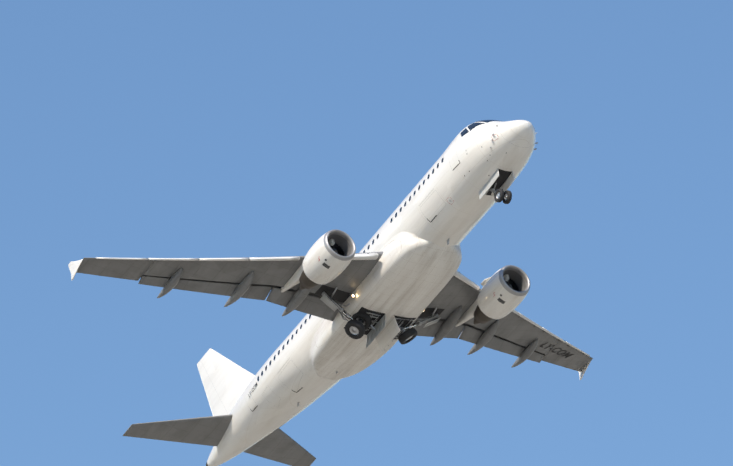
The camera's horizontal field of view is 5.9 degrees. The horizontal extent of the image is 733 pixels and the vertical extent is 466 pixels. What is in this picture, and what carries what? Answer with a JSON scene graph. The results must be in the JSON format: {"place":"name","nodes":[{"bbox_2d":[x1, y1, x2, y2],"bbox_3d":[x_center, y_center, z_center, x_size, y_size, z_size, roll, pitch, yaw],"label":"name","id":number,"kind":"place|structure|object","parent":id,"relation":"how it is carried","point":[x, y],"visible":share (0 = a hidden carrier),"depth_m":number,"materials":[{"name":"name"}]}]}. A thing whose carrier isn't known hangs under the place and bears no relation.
{"place":"outdoors","nodes":[
{"label":"outdoors","id":0,"kind":"place"},
{"bbox_2d":[0,0,732,465],"label":"sky","id":1,"kind":"structure","parent":0,"point":[129,128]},
{"bbox_2d":[206,120,535,465],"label":"fuselage","id":2,"kind":"object","parent":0,"point":[460,217],"visible":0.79,"depth_m":399.13,"materials":[{"name":"white paint"}]},
{"bbox_2d":[123,414,232,445],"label":"horizontal stabilizer","id":3,"kind":"object","parent":2,"relation":"attached to","point":[210,431],"visible":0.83,"depth_m":415.50},
{"bbox_2d":[197,348,254,415],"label":"fin","id":4,"kind":"object","parent":2,"relation":"attached to","point":[229,379],"visible":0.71,"depth_m":419.21,"materials":[{"name":"white metal"}]},
{"bbox_2d":[76,251,382,300],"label":"wing","id":5,"kind":"structure","parent":2,"relation":"attached to","point":[351,277],"depth_m":401.08,"materials":[{"name":"grey metal"}]},
{"bbox_2d":[68,259,82,280],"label":"fence","id":6,"kind":"object","parent":5,"relation":"attached to","point":[73,266],"visible":1,"depth_m":400.85,"materials":[{"name":"white metal"}]},
{"bbox_2d":[157,268,310,315],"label":"flap track fairings","id":7,"kind":"object","parent":5,"relation":"attached to","point":[297,298],"visible":0.92,"depth_m":401.92,"materials":[{"name":"grey metal"}]},
{"bbox_2d":[96,253,377,260],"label":"slats","id":8,"kind":"object","parent":5,"relation":"attached to","point":[367,256],"visible":0.88,"depth_m":400.10,"materials":[{"name":"white metal"}]},
{"bbox_2d":[138,276,342,320],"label":"wing flaps","id":9,"kind":"object","parent":5,"relation":"attached to","point":[314,305],"visible":0.83,"depth_m":402.56,"materials":[{"name":"grey metal"}]},
{"bbox_2d":[280,239,334,291],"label":"pylon","id":10,"kind":"object","parent":5,"relation":"attached to","point":[293,281],"visible":0.23,"depth_m":401.35,"materials":[{"name":"metal"}]},
{"bbox_2d":[299,229,355,289],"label":"engine","id":11,"kind":"object","parent":10,"relation":"attached to","point":[324,262],"visible":0.98,"depth_m":398.14,"materials":[{"name":"paint"}]},
{"bbox_2d":[320,287,371,338],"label":"gear","id":12,"kind":"object","parent":5,"relation":"attached to","point":[355,327],"visible":0.96,"depth_m":402.61,"materials":[{"name":"black rubber"}]},
{"bbox_2d":[244,428,315,465],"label":"horizontal stabilizer","id":13,"kind":"object","parent":2,"relation":"attached to","point":[279,445],"visible":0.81,"depth_m":418.85},
{"bbox_2d":[309,232,461,379],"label":"belly fairing","id":14,"kind":"object","parent":2,"relation":"attached to","point":[410,275],"visible":0.88,"depth_m":402.15,"materials":[{"name":"paint"}]},
{"bbox_2d":[315,285,444,351],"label":"gear bay doors","id":15,"kind":"structure","parent":14,"relation":"on","point":[381,332],"depth_m":403.63,"materials":[{"name":"paint"}]},
{"bbox_2d":[297,125,537,406],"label":"antennas and probes","id":16,"kind":"object","parent":2,"relation":"attached to","point":[447,244],"visible":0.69,"depth_m":398.92,"materials":[{"name":"grey paint"}]},
{"bbox_2d":[479,169,514,202],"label":"nose gear doors","id":17,"kind":"structure","parent":2,"relation":"attached to","point":[503,179],"depth_m":395.20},
{"bbox_2d":[485,183,511,203],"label":"nose landing gear","id":18,"kind":"object","parent":2,"relation":"attached to","point":[505,197],"visible":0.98,"depth_m":394.39,"materials":[{"name":"grey paint"}]},
{"bbox_2d":[421,276,592,371],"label":"wing","id":19,"kind":"structure","parent":2,"relation":"attached to","point":[455,293],"depth_m":410.24,"materials":[{"name":"grey metal"}]},
{"bbox_2d":[397,307,439,343],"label":"gear","id":20,"kind":"object","parent":19,"relation":"attached to","point":[408,334],"visible":0.62,"depth_m":404.68,"materials":[{"name":"grey paint"}]},
{"bbox_2d":[413,317,543,362],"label":"wing flaps","id":21,"kind":"object","parent":19,"relation":"attached to","point":[468,334],"visible":0.71,"depth_m":409.48,"materials":[{"name":"grey metal"}]},
{"bbox_2d":[455,274,508,326],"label":"pylon","id":22,"kind":"object","parent":19,"relation":"attached to","point":[467,315],"visible":0.25,"depth_m":406.66,"materials":[{"name":"metal"}]},
{"bbox_2d":[473,265,529,324],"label":"engine","id":23,"kind":"object","parent":22,"relation":"attached to","point":[499,297],"visible":1,"depth_m":403.64,"materials":[{"name":"paint"}]},
{"bbox_2d":[430,306,537,367],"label":"flap track fairings","id":24,"kind":"object","parent":19,"relation":"attached to","point":[450,323],"visible":1,"depth_m":409.09,"materials":[{"name":"grey metal"}]},
{"bbox_2d":[454,271,589,355],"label":"slats","id":25,"kind":"object","parent":19,"relation":"attached to","point":[460,276],"visible":0.83,"depth_m":408.92,"materials":[{"name":"white metal"}]},
{"bbox_2d":[540,342,573,357],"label":"registration lettering","id":26,"kind":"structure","parent":19,"relation":"on","point":[567,355],"depth_m":414.11},
{"bbox_2d":[578,361,590,379],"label":"fence","id":27,"kind":"object","parent":19,"relation":"attached to","point":[581,373],"visible":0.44,"depth_m":416.90,"materials":[{"name":"white metal"}]},
{"bbox_2d":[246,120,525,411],"bbox_3d":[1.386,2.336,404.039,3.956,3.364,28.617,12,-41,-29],"label":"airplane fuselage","id":28,"kind":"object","parent":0,"point":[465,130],"visible":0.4,"depth_m":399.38,"materials":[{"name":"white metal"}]}
]}

